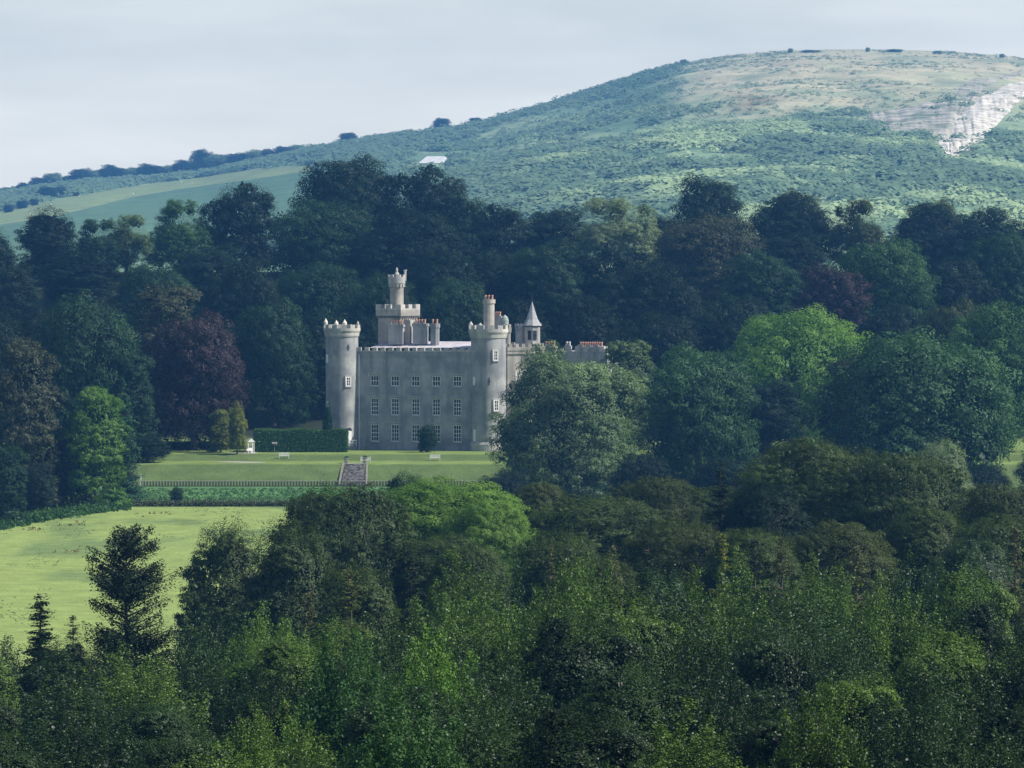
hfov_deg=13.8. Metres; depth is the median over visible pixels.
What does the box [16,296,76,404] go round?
broadleaf tree
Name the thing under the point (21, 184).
hill tree
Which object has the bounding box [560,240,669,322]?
broadleaf tree
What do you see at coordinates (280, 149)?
hill tree
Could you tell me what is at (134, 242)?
broadleaf tree
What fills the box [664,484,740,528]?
broadleaf tree
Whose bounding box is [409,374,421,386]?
window
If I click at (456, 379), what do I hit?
window
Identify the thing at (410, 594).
young conifer
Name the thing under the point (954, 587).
birch tree
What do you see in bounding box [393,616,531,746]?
birch tree
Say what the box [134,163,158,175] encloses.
hill tree
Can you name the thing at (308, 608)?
young conifer
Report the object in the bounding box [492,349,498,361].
window
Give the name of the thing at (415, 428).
window
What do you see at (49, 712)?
birch tree
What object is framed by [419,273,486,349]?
broadleaf tree
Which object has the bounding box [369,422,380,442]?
window
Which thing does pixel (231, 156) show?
hill tree
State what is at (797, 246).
broadleaf tree
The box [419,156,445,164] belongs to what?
barn
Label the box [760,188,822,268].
broadleaf tree
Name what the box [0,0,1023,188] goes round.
sky
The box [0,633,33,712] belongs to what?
birch tree
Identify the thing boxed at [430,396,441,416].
window
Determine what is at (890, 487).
broadleaf tree
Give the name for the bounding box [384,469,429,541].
broadleaf tree
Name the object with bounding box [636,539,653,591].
young conifer
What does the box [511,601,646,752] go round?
broadleaf tree
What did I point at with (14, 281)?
broadleaf tree
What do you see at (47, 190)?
hill tree
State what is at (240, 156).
hill tree
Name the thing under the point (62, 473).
broadleaf tree
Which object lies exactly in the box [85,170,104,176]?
hill tree
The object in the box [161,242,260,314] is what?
broadleaf tree
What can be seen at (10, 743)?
birch tree
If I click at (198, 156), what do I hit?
hill tree
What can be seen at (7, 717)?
birch tree
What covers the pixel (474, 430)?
window
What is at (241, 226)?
broadleaf tree
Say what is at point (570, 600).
birch tree
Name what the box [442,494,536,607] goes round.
broadleaf tree
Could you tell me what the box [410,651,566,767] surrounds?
birch tree
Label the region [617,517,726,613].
broadleaf tree
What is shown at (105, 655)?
birch tree
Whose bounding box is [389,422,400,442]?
window
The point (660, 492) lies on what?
broadleaf tree
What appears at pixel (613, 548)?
young conifer
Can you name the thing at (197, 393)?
copper beech
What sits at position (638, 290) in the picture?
broadleaf tree
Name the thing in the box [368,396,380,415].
window
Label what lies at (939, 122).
rock outcrop
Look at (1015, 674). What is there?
birch tree
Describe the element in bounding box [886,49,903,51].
hill tree
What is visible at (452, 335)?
broadleaf tree
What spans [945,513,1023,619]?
broadleaf tree
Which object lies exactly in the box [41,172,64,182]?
hill tree
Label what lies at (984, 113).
cliff
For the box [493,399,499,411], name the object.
window
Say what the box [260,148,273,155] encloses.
hill tree
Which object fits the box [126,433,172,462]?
bush
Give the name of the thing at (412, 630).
birch tree
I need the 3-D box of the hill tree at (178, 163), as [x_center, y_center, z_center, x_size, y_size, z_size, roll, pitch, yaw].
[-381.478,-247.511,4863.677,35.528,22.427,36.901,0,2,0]
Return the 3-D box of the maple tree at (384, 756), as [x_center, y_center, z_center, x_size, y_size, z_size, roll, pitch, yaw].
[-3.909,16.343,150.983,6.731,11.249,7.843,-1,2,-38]
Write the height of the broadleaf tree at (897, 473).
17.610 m
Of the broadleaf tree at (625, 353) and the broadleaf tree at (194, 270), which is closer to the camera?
the broadleaf tree at (625, 353)
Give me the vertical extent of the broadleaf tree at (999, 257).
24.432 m
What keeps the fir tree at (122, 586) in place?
on the ground at (64, 578)
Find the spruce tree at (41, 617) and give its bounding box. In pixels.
[5,593,65,707]
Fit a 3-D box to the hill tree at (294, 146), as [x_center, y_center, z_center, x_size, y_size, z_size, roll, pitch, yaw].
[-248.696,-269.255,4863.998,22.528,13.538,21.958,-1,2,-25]
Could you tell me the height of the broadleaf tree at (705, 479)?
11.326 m
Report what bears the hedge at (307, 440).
on the ground at (64, 578)
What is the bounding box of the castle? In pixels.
[323,267,617,450]
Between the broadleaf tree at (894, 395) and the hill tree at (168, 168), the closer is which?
the broadleaf tree at (894, 395)
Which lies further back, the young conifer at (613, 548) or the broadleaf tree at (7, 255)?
the broadleaf tree at (7, 255)
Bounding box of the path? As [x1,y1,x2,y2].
[217,461,265,462]
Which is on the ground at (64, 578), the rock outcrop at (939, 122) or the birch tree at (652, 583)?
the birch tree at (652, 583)
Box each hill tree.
[3,205,14,212]
[15,182,26,187]
[16,200,28,208]
[28,177,47,184]
[29,199,38,205]
[36,186,58,197]
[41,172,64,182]
[53,186,67,197]
[62,175,70,180]
[68,168,90,179]
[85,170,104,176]
[95,164,120,177]
[106,167,128,177]
[120,167,141,175]
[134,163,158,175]
[145,164,167,174]
[157,164,176,172]
[170,159,192,171]
[177,160,203,170]
[188,149,213,167]
[202,154,230,167]
[221,154,237,164]
[232,152,253,162]
[242,149,264,159]
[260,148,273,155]
[270,146,289,153]
[288,145,302,150]
[337,132,357,141]
[432,117,450,127]
[800,50,818,51]
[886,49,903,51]
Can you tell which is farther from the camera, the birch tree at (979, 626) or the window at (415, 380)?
the window at (415, 380)
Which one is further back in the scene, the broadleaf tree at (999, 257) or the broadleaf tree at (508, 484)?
the broadleaf tree at (999, 257)
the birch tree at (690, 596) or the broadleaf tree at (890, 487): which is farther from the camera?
the broadleaf tree at (890, 487)
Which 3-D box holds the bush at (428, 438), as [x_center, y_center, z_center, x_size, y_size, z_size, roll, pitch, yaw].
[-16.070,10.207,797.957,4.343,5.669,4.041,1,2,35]
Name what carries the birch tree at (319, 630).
on the ground at (64, 578)
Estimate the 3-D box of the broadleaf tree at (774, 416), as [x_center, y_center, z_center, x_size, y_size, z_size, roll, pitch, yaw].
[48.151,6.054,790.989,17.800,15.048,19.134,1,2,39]
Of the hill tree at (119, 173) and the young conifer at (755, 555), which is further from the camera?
the hill tree at (119, 173)
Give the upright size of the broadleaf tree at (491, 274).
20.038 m
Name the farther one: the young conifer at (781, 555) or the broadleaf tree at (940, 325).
the broadleaf tree at (940, 325)
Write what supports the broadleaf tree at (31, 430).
on the ground at (64, 578)
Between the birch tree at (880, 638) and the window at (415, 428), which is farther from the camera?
the window at (415, 428)
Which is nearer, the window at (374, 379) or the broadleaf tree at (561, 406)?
the broadleaf tree at (561, 406)
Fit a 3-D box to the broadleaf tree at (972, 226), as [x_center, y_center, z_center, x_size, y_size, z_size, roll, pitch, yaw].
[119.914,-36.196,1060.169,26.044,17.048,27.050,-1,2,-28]
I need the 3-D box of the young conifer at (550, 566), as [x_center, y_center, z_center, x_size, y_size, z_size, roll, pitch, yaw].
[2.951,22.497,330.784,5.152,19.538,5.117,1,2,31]
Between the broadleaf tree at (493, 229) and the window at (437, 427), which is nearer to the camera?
the window at (437, 427)
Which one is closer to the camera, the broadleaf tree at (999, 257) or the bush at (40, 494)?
the bush at (40, 494)
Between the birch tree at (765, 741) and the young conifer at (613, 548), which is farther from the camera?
the young conifer at (613, 548)
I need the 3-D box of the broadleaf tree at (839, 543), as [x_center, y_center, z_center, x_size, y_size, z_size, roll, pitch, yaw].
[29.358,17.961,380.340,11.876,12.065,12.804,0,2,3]
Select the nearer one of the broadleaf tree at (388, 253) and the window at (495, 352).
the window at (495, 352)
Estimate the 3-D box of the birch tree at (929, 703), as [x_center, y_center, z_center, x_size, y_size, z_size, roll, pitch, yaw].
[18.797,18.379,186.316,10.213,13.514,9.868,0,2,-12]
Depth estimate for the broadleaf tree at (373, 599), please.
339.06 m
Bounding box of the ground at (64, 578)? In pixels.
[0,272,1023,709]
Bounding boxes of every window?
[345,376,351,386]
[368,373,380,386]
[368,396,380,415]
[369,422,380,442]
[389,374,400,386]
[389,396,400,415]
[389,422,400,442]
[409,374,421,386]
[409,396,420,415]
[409,422,419,442]
[430,374,441,387]
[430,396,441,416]
[430,423,441,442]
[451,374,462,387]
[451,397,462,416]
[451,423,462,442]
[472,429,475,442]
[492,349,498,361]
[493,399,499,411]
[515,370,524,383]
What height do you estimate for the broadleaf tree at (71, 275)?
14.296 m
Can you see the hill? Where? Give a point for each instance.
(148, 201)
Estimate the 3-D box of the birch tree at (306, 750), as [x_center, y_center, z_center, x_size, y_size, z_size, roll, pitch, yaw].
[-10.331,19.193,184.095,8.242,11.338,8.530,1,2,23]
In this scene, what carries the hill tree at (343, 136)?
on the hill
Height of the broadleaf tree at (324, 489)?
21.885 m
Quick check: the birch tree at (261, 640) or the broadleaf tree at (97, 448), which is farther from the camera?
the broadleaf tree at (97, 448)
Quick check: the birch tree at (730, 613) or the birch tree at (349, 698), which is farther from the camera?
the birch tree at (730, 613)
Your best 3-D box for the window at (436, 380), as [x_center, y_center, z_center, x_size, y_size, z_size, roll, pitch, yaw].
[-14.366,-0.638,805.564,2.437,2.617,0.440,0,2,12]
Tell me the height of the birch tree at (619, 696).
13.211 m
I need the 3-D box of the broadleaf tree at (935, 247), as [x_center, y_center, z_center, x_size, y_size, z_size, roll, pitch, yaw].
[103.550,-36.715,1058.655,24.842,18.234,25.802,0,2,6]
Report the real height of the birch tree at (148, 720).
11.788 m
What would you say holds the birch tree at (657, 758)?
on the ground at (64, 578)
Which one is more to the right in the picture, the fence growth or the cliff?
the cliff
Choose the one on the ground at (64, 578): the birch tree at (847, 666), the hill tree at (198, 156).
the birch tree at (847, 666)
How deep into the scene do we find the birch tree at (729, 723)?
184.48 m
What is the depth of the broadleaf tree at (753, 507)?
418.33 m
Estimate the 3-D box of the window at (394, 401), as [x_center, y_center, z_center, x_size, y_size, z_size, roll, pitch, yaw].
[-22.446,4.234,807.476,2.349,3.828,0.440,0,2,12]
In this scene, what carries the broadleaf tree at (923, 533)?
on the ground at (64, 578)
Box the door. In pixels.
[348,428,351,444]
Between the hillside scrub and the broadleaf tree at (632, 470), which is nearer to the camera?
the broadleaf tree at (632, 470)
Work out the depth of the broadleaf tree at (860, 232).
1046.54 m
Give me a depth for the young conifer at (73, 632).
285.56 m
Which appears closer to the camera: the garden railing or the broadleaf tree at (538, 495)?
the broadleaf tree at (538, 495)
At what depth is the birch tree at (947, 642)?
210.56 m
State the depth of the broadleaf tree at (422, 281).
947.42 m
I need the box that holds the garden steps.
[339,463,367,485]
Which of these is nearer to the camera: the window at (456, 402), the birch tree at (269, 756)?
the birch tree at (269, 756)
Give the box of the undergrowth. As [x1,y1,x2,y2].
[0,497,131,529]
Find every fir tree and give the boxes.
[55,523,185,703]
[693,459,732,570]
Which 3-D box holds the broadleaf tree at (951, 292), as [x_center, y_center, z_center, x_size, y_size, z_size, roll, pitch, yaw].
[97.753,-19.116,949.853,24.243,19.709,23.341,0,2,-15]
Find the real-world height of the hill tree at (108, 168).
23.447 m
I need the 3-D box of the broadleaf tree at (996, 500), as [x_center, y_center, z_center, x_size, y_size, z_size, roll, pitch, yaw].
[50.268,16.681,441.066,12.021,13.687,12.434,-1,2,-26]
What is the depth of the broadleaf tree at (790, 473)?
713.49 m
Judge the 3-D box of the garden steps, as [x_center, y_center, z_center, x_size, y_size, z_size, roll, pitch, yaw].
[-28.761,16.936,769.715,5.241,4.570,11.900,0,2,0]
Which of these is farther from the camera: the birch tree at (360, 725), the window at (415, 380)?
the window at (415, 380)
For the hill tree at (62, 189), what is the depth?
4196.90 m
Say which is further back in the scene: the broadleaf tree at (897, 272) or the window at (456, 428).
the broadleaf tree at (897, 272)
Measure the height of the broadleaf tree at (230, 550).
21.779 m
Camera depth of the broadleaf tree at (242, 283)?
925.60 m
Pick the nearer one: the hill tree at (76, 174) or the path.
the path
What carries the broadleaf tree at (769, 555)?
on the ground at (64, 578)
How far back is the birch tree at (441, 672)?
205.07 m
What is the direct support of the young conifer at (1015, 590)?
on the ground at (64, 578)
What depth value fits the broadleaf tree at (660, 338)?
875.75 m
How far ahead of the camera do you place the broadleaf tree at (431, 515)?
436.77 m
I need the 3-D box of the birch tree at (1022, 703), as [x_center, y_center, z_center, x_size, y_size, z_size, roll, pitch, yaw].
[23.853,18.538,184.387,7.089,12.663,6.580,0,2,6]
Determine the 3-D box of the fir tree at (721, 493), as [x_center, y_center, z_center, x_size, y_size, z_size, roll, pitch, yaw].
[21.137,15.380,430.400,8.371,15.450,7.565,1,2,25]
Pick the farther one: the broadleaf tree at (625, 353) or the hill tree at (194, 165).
the hill tree at (194, 165)
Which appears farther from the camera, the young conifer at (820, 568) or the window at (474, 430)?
the window at (474, 430)
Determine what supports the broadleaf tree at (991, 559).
on the ground at (64, 578)
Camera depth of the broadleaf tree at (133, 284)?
926.13 m
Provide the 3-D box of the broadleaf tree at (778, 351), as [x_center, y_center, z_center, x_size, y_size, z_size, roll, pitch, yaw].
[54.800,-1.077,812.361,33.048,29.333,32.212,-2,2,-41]
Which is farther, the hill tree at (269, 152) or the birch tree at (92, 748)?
the hill tree at (269, 152)
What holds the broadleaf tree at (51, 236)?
on the ground at (64, 578)
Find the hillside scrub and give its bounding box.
[0,49,1023,248]
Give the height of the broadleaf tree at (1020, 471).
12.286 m
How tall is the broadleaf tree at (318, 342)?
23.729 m
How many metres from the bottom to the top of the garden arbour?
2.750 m
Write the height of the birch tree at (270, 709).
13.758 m
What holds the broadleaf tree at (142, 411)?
on the ground at (64, 578)
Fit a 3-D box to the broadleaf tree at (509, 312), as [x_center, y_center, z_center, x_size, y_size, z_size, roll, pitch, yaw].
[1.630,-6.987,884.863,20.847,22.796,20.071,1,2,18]
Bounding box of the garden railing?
[140,474,478,486]
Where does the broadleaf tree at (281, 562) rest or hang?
on the ground at (64, 578)
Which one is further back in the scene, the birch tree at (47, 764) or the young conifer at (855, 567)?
the young conifer at (855, 567)
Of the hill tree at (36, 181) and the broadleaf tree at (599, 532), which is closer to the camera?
the broadleaf tree at (599, 532)
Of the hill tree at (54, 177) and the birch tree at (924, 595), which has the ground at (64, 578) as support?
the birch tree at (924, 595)
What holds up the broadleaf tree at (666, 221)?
on the ground at (64, 578)
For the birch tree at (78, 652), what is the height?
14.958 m
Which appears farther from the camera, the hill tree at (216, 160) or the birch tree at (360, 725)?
the hill tree at (216, 160)
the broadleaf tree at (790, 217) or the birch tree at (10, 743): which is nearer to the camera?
the birch tree at (10, 743)
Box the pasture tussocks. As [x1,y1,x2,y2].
[0,508,287,652]
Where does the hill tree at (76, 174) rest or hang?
on the hill
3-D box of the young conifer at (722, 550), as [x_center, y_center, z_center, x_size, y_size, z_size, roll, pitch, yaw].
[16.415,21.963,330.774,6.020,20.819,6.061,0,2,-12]
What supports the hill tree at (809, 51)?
on the hill
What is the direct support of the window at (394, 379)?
in the castle
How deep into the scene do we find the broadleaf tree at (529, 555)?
373.64 m
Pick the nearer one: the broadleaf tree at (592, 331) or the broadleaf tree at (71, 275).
the broadleaf tree at (592, 331)
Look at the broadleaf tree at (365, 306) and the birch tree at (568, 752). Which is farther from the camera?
the broadleaf tree at (365, 306)
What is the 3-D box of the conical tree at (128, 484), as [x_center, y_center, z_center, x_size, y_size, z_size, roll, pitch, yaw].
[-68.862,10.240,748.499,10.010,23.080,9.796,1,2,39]
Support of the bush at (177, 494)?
on the ground at (64, 578)
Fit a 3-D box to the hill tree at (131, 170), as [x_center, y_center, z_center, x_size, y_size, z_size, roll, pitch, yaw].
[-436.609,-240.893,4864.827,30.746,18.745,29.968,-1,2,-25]
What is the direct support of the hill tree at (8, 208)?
on the hill
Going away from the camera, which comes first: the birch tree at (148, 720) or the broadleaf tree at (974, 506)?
the birch tree at (148, 720)
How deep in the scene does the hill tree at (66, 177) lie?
4860.85 m
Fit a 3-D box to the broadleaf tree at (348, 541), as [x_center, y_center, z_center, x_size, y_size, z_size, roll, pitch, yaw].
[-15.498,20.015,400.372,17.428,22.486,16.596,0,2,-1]
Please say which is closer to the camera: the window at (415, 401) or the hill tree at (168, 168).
the window at (415, 401)
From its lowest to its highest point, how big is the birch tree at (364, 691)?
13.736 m
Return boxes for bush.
[17,461,58,512]
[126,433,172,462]
[161,441,245,448]
[168,486,183,501]
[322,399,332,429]
[416,423,438,451]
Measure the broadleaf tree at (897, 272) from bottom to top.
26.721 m
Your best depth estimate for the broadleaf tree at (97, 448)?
735.94 m
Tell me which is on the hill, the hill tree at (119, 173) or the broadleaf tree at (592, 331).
the hill tree at (119, 173)
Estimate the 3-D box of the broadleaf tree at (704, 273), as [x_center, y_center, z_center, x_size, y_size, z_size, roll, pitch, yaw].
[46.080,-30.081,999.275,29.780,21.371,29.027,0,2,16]
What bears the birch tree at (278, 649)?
on the ground at (64, 578)
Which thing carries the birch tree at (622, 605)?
on the ground at (64, 578)
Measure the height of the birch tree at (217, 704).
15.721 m
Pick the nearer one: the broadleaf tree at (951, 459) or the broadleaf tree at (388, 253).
the broadleaf tree at (951, 459)
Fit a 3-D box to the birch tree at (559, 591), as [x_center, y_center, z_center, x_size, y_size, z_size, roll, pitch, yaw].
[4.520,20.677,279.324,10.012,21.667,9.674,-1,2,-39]
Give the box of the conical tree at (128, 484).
[99,378,148,501]
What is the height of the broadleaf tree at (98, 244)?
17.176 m
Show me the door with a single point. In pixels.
(350, 430)
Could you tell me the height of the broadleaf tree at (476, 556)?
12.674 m
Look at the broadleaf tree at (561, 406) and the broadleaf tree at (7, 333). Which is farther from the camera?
the broadleaf tree at (7, 333)
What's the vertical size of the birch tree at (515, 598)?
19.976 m
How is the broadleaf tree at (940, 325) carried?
on the ground at (64, 578)
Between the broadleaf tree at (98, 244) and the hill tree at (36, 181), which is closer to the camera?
the broadleaf tree at (98, 244)
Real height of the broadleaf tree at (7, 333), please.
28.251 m
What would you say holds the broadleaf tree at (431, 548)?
on the ground at (64, 578)
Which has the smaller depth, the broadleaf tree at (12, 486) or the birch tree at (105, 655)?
the birch tree at (105, 655)
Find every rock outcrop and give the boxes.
[868,86,989,142]
[953,70,1020,95]
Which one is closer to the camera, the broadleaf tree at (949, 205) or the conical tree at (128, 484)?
the conical tree at (128, 484)
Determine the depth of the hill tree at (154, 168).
4856.81 m
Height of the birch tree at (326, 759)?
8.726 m
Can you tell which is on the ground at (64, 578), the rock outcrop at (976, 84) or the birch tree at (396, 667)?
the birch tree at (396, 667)
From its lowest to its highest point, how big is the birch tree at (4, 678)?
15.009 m
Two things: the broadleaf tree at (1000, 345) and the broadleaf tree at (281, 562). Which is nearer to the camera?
the broadleaf tree at (281, 562)
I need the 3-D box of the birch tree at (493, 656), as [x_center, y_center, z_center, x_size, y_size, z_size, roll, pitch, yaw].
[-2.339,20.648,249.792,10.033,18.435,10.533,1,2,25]
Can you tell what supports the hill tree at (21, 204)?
on the hill
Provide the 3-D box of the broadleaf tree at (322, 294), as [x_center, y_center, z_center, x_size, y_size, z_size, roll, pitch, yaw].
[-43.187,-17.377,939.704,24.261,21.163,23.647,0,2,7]
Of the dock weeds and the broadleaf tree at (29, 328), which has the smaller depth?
the dock weeds
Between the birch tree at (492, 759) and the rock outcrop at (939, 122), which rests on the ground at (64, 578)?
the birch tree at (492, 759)
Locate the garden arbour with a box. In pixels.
[246,438,254,452]
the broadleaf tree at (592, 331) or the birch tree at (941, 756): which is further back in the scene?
the broadleaf tree at (592, 331)
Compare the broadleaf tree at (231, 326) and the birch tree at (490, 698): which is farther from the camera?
the broadleaf tree at (231, 326)
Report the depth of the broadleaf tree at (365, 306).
896.78 m
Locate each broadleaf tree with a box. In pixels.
[0,227,19,282]
[0,259,44,334]
[0,295,24,401]
[0,330,70,509]
[0,445,30,522]
[13,202,80,283]
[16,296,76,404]
[20,288,146,452]
[34,248,119,305]
[47,422,93,507]
[57,384,134,507]
[75,218,125,278]
[97,260,203,338]
[98,214,158,275]
[108,353,160,460]
[128,282,203,435]
[147,199,219,280]
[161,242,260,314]
[172,510,267,654]
[196,181,297,275]
[200,315,256,416]
[203,255,296,332]
[226,510,347,659]
[231,295,319,426]
[259,476,428,644]
[261,195,375,292]
[267,259,368,342]
[286,151,403,268]
[288,306,341,417]
[295,474,365,566]
[298,552,404,673]
[323,316,377,403]
[334,269,423,342]
[336,207,483,294]
[360,473,545,586]
[369,160,475,263]
[376,532,509,625]
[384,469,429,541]
[404,244,487,325]
[418,316,470,349]
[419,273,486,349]
[421,539,517,639]
[439,197,492,253]
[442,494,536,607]
[456,247,518,316]
[461,203,537,271]
[471,468,531,503]
[477,296,562,357]
[484,339,649,508]
[502,237,586,337]
[505,530,603,641]
[509,479,572,531]
[520,204,597,270]
[523,492,665,583]
[543,293,632,349]
[555,484,604,503]
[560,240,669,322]
[565,545,638,611]
[570,197,662,277]
[592,259,709,343]
[600,336,657,450]
[603,307,706,399]
[605,475,706,577]
[610,452,673,506]
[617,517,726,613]
[631,340,762,484]
[647,212,769,298]
[650,213,691,261]
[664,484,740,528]
[668,172,749,261]
[686,456,767,508]
[687,288,770,383]
[688,525,815,633]
[716,248,808,333]
[717,480,822,555]
[719,377,811,454]
[725,303,873,446]
[729,433,884,554]
[743,190,842,267]
[748,229,835,297]
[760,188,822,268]
[760,461,834,480]
[785,261,875,352]
[785,519,903,636]
[798,324,1023,488]
[802,447,973,573]
[813,357,869,453]
[825,198,885,269]
[826,234,941,340]
[835,452,921,516]
[848,301,930,367]
[879,504,963,621]
[880,201,970,272]
[898,196,960,271]
[908,295,991,376]
[908,435,974,515]
[914,255,999,327]
[922,537,1022,644]
[936,298,1023,452]
[941,482,1023,559]
[944,206,1023,268]
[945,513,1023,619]
[947,490,1016,520]
[954,461,1011,491]
[956,229,1023,331]
[1012,451,1023,494]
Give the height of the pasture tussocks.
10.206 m
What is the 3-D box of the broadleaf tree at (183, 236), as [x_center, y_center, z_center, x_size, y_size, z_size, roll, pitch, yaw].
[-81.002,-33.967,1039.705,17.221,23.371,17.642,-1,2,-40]
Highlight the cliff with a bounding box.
[938,81,1023,156]
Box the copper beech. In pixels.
[138,308,251,450]
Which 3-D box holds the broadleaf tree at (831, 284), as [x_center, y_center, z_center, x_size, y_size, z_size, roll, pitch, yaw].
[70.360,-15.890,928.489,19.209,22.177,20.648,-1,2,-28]
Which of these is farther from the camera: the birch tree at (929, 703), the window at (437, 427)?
the window at (437, 427)
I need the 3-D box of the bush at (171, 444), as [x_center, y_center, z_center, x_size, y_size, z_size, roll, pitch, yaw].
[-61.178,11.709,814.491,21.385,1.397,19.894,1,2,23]
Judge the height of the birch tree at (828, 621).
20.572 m
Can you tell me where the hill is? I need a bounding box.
[0,49,1023,271]
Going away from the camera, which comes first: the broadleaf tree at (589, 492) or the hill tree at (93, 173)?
the broadleaf tree at (589, 492)
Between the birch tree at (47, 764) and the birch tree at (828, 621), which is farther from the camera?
the birch tree at (828, 621)
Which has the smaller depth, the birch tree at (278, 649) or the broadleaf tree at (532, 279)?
the birch tree at (278, 649)
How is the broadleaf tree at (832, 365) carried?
on the ground at (64, 578)
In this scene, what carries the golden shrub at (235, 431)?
on the ground at (64, 578)
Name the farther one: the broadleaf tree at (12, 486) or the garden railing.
the garden railing
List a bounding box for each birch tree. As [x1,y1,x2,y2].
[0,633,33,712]
[0,646,150,767]
[0,656,29,744]
[0,692,25,767]
[0,722,38,767]
[12,630,105,735]
[13,685,147,767]
[14,739,91,767]
[53,640,214,756]
[62,628,163,709]
[101,690,207,767]
[131,721,232,767]
[133,625,271,761]
[150,597,264,702]
[172,737,279,767]
[204,600,315,740]
[205,654,309,766]
[212,625,346,767]
[216,697,350,767]
[276,750,353,767]
[289,607,430,714]
[301,611,389,687]
[308,654,401,760]
[341,672,487,767]
[365,546,524,686]
[366,684,557,767]
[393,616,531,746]
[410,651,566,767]
[413,578,534,709]
[450,559,550,670]
[495,563,665,727]
[502,533,639,676]
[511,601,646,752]
[517,694,655,767]
[559,654,708,767]
[570,577,685,695]
[600,696,765,767]
[617,555,708,667]
[621,599,752,761]
[642,563,764,706]
[644,645,790,767]
[670,542,782,661]
[706,578,877,707]
[721,614,836,759]
[730,693,875,767]
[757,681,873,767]
[765,548,870,690]
[768,609,912,747]
[807,666,915,766]
[822,568,971,719]
[845,649,1006,767]
[847,544,951,669]
[860,685,1023,767]
[887,616,1009,750]
[921,586,1018,710]
[926,556,1019,693]
[964,614,1023,753]
[968,693,1023,767]
[985,632,1023,707]
[1000,612,1023,663]
[1007,679,1023,765]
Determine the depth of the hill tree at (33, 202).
3990.40 m
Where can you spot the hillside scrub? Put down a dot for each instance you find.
(993, 175)
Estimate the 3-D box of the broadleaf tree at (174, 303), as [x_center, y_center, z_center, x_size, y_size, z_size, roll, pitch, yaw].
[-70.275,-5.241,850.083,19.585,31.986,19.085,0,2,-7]
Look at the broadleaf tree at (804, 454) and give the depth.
442.34 m
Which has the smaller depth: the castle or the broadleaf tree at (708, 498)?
the broadleaf tree at (708, 498)
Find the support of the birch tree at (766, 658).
on the ground at (64, 578)
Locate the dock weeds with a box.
[22,511,169,553]
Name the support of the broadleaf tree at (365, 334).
on the ground at (64, 578)
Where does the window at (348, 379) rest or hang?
in the castle
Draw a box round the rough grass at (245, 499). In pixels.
[68,487,480,504]
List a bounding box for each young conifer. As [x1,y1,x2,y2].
[64,615,81,682]
[296,592,322,663]
[327,569,385,672]
[386,557,428,677]
[535,547,557,621]
[569,563,582,595]
[603,545,621,598]
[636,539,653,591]
[706,532,736,636]
[740,539,772,635]
[767,537,798,628]
[808,549,830,644]
[846,545,867,641]
[994,526,1023,639]
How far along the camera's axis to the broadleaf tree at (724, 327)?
885.21 m
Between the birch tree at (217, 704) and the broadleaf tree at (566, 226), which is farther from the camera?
the broadleaf tree at (566, 226)
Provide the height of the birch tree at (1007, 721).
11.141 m
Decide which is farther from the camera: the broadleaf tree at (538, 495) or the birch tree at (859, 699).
the broadleaf tree at (538, 495)
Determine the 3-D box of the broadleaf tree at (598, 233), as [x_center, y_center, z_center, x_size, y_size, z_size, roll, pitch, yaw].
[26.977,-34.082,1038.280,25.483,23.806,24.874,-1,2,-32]
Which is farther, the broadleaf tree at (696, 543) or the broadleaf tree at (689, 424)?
the broadleaf tree at (689, 424)
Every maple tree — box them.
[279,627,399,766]
[338,687,468,767]
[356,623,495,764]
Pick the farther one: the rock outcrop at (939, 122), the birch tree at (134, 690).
the rock outcrop at (939, 122)
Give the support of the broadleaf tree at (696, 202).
on the ground at (64, 578)
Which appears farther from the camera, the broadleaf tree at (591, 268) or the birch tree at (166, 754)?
the broadleaf tree at (591, 268)
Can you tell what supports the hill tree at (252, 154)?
on the hill
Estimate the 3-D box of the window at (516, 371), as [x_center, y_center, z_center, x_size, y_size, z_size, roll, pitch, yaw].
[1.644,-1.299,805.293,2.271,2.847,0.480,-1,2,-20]
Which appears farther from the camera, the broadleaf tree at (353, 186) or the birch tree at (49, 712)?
the broadleaf tree at (353, 186)
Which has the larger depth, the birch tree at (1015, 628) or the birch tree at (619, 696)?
the birch tree at (1015, 628)
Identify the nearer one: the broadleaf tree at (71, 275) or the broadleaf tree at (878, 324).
the broadleaf tree at (878, 324)
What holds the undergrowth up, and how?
on the ground at (64, 578)
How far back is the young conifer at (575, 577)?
325.57 m
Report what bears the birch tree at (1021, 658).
on the ground at (64, 578)
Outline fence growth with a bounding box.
[59,496,329,506]
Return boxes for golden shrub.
[206,409,231,452]
[228,400,247,453]
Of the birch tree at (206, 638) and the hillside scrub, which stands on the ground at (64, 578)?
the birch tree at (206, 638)
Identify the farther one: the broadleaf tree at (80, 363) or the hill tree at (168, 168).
the hill tree at (168, 168)
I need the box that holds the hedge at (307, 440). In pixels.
[253,427,348,451]
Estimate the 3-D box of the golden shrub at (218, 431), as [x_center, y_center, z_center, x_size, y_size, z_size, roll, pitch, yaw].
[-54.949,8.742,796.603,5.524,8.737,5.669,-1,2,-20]
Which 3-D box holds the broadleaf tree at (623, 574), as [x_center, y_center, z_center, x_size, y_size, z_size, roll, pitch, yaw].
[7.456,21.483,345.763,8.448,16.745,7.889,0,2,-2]
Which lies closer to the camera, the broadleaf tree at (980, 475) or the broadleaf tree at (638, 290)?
the broadleaf tree at (980, 475)
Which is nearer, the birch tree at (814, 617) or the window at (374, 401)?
the birch tree at (814, 617)
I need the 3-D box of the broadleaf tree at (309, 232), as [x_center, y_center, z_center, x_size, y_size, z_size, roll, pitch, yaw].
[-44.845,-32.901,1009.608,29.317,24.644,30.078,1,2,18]

